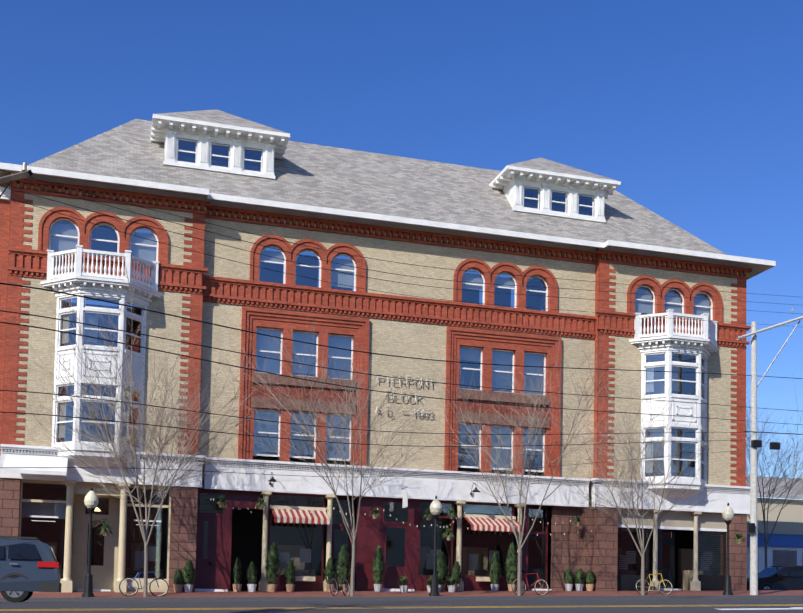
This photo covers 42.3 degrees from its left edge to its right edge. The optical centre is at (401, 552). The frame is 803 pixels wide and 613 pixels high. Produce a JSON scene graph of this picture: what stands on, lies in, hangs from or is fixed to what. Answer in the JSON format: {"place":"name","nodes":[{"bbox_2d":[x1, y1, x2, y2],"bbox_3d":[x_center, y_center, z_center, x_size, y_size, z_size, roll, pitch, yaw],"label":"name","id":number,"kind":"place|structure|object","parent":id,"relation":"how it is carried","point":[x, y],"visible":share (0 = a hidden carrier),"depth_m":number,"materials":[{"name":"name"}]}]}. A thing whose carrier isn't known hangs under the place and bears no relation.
{"place":"outdoors","nodes":[
{"label":"outdoors","id":0,"kind":"place"},
{"bbox_2d":[0,590,802,612],"bbox_3d":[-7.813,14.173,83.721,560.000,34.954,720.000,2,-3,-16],"label":"street ground","id":1,"kind":"structure","parent":0,"point":[762,601],"depth_m":29.70,"materials":[{"name":"brick"}]},
{"bbox_2d":[0,536,61,602],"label":"grey suv","id":2,"kind":"object","parent":1,"relation":"on","point":[28,568],"visible":1,"depth_m":27.50,"materials":[{"name":"blue paint"}]},
{"bbox_2d":[82,487,115,596],"bbox_3d":[-10.960,-0.325,37.782,1.186,4.120,0.714,3,-3,-30],"label":"street lamp","id":3,"kind":"object","parent":1,"relation":"on","point":[91,501],"visible":1,"depth_m":37.63,"materials":[{"name":"black metal"}]},
{"bbox_2d":[14,250,268,596],"bbox_3d":[-9.751,-4.663,38.223,8.757,12.675,9.860,2,-3,-16],"label":"tree","id":4,"kind":"object","parent":1,"relation":"on","point":[144,532],"visible":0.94,"depth_m":38.29,"materials":[{"name":"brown plant"}]},
{"bbox_2d":[119,568,168,595],"bbox_3d":[-9.573,1.121,38.634,1.799,1.069,0.500,2,-3,-16],"label":"bicycle","id":5,"kind":"object","parent":1,"relation":"on","point":[150,583],"visible":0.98,"depth_m":38.55,"materials":[{"name":"blue paint"}]},
{"bbox_2d":[216,314,428,595],"bbox_3d":[-3.170,-3.647,40.193,8.329,10.725,9.035,3,-3,-32],"label":"tree","id":6,"kind":"object","parent":1,"relation":"on","point":[354,531],"visible":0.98,"depth_m":40.08,"materials":[{"name":"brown plant"}]},
{"bbox_2d":[329,569,349,595],"bbox_3d":[-2.403,1.181,40.545,0.490,1.069,1.743,1,-3,8],"label":"black bicycle","id":7,"kind":"object","parent":1,"relation":"on","point":[339,588],"visible":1,"depth_m":40.43,"materials":[{"name":"black paint"}]},
{"bbox_2d":[0,444,749,591],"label":"shopfronts","id":8,"kind":"object","parent":1,"relation":"on","point":[211,541],"visible":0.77,"depth_m":45.31,"materials":[{"name":"white paint"}]},
{"bbox_2d":[208,472,594,535],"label":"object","id":9,"kind":"object","parent":8,"relation":"attached to","point":[319,515],"visible":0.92,"depth_m":44.43,"materials":[{"name":"red fabric"}]},
{"bbox_2d":[1,172,751,506],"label":"facade walls","id":10,"kind":"structure","parent":1,"relation":"on","point":[229,294],"depth_m":45.45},
{"bbox_2d":[40,245,162,469],"bbox_3d":[-11.965,-7.597,41.275,4.761,8.640,1.760,2,-3,-16],"label":"bay window","id":11,"kind":"structure","parent":10,"relation":"attached to","point":[92,284],"depth_m":40.97,"materials":[{"name":"white paint"}]},
{"bbox_2d":[48,219,712,473],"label":"facade windows","id":12,"kind":"structure","parent":10,"relation":"in","point":[64,235],"depth_m":45.13,"materials":[{"name":"glass"}]},
{"bbox_2d":[0,119,775,298],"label":"roof","id":13,"kind":"structure","parent":10,"relation":"on","point":[345,182],"depth_m":47.52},
{"bbox_2d":[150,109,289,178],"bbox_3d":[-8.581,-18.340,47.892,5.900,4.180,6.000,2,-3,-16],"label":"dormer","id":14,"kind":"object","parent":13,"relation":"on","point":[216,140],"visible":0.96,"depth_m":45.55,"materials":[{"name":"white paint"}]},
{"bbox_2d":[489,157,620,222],"bbox_3d":[6.953,-17.819,52.353,5.900,4.180,6.000,2,-3,-16],"label":"dormer","id":15,"kind":"object","parent":13,"relation":"on","point":[561,190],"visible":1,"depth_m":49.99,"materials":[{"name":"white paint"}]},
{"bbox_2d":[375,374,433,416],"bbox_3d":[0.168,-6.845,45.583,2.729,1.705,0.150,2,-3,-16],"label":"lettering","id":16,"kind":"object","parent":10,"relation":"attached to","point":[406,395],"visible":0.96,"depth_m":45.55,"materials":[{"name":"silver metal"}]},
{"bbox_2d":[629,309,718,499],"bbox_3d":[12.964,-6.761,48.434,4.761,8.640,1.760,2,-3,-16],"label":"bay window","id":17,"kind":"structure","parent":10,"relation":"attached to","point":[669,349],"depth_m":48.09,"materials":[{"name":"white paint"}]},
{"bbox_2d":[173,542,595,592],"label":"potted shrubs","id":18,"kind":"object","parent":1,"relation":"on","point":[187,576],"visible":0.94,"depth_m":43.91,"materials":[{"name":"green plant"}]},
{"bbox_2d":[0,162,802,594],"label":"power lines","id":19,"kind":"object","parent":1,"relation":"on","point":[756,442],"visible":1,"depth_m":28.71,"materials":[{"name":"grey metal"}]},
{"bbox_2d":[0,186,802,577],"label":"neighboring buildings","id":20,"kind":"structure","parent":1,"relation":"on","point":[786,544],"depth_m":66.38,"materials":[{"name":"red brick"}]},
{"bbox_2d":[429,496,457,595],"bbox_3d":[1.664,-0.212,41.445,1.185,4.120,0.776,2,-3,-16],"label":"street lamp","id":21,"kind":"object","parent":1,"relation":"on","point":[435,508],"visible":1,"depth_m":41.27,"materials":[{"name":"black metal"}]},
{"bbox_2d":[512,570,548,594],"bbox_3d":[5.307,1.250,42.784,1.743,1.069,0.490,3,-4,-39],"label":"red bicycle","id":22,"kind":"object","parent":1,"relation":"on","point":[528,587],"visible":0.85,"depth_m":42.77,"materials":[{"name":"red paint"}]},
{"bbox_2d":[423,313,639,595],"bbox_3d":[4.645,-3.798,41.467,7.626,11.129,10.470,4,-4,-51],"label":"tree","id":23,"kind":"object","parent":1,"relation":"on","point":[520,544],"visible":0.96,"depth_m":42.35,"materials":[{"name":"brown plant"}]},
{"bbox_2d":[557,374,718,594],"bbox_3d":[9.696,-2.666,44.055,7.009,9.046,9.530,2,-3,-16],"label":"tree","id":24,"kind":"object","parent":1,"relation":"on","point":[641,539],"visible":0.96,"depth_m":43.63,"materials":[{"name":"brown plant"}]},
{"bbox_2d":[635,570,672,594],"bbox_3d":[10.768,1.303,44.445,1.799,1.069,0.500,2,-3,-16],"label":"bicycle","id":25,"kind":"object","parent":1,"relation":"on","point":[649,587],"visible":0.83,"depth_m":44.37,"materials":[{"name":"yellow paint"}]},
{"bbox_2d":[722,503,745,594],"bbox_3d":[14.493,-0.099,45.115,1.206,4.120,0.725,2,-3,-16],"label":"street lamp","id":26,"kind":"object","parent":1,"relation":"on","point":[728,514],"visible":1,"depth_m":44.96,"materials":[{"name":"black metal"}]},
{"bbox_2d":[746,369,802,568],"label":"tree","id":27,"kind":"object","parent":1,"relation":"on","point":[777,477],"visible":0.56,"depth_m":60.19,"materials":[{"name":"brown plant"}]},
{"bbox_2d":[747,565,802,589],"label":"car","id":28,"kind":"object","parent":1,"relation":"on","point":[786,577],"visible":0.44,"depth_m":55.56,"materials":[{"name":"black paint"}]},
{"bbox_2d":[0,0,802,499],"label":"sky","id":29,"kind":"structure","parent":0,"point":[695,107],"materials":[{"name":"blue"}]}
]}

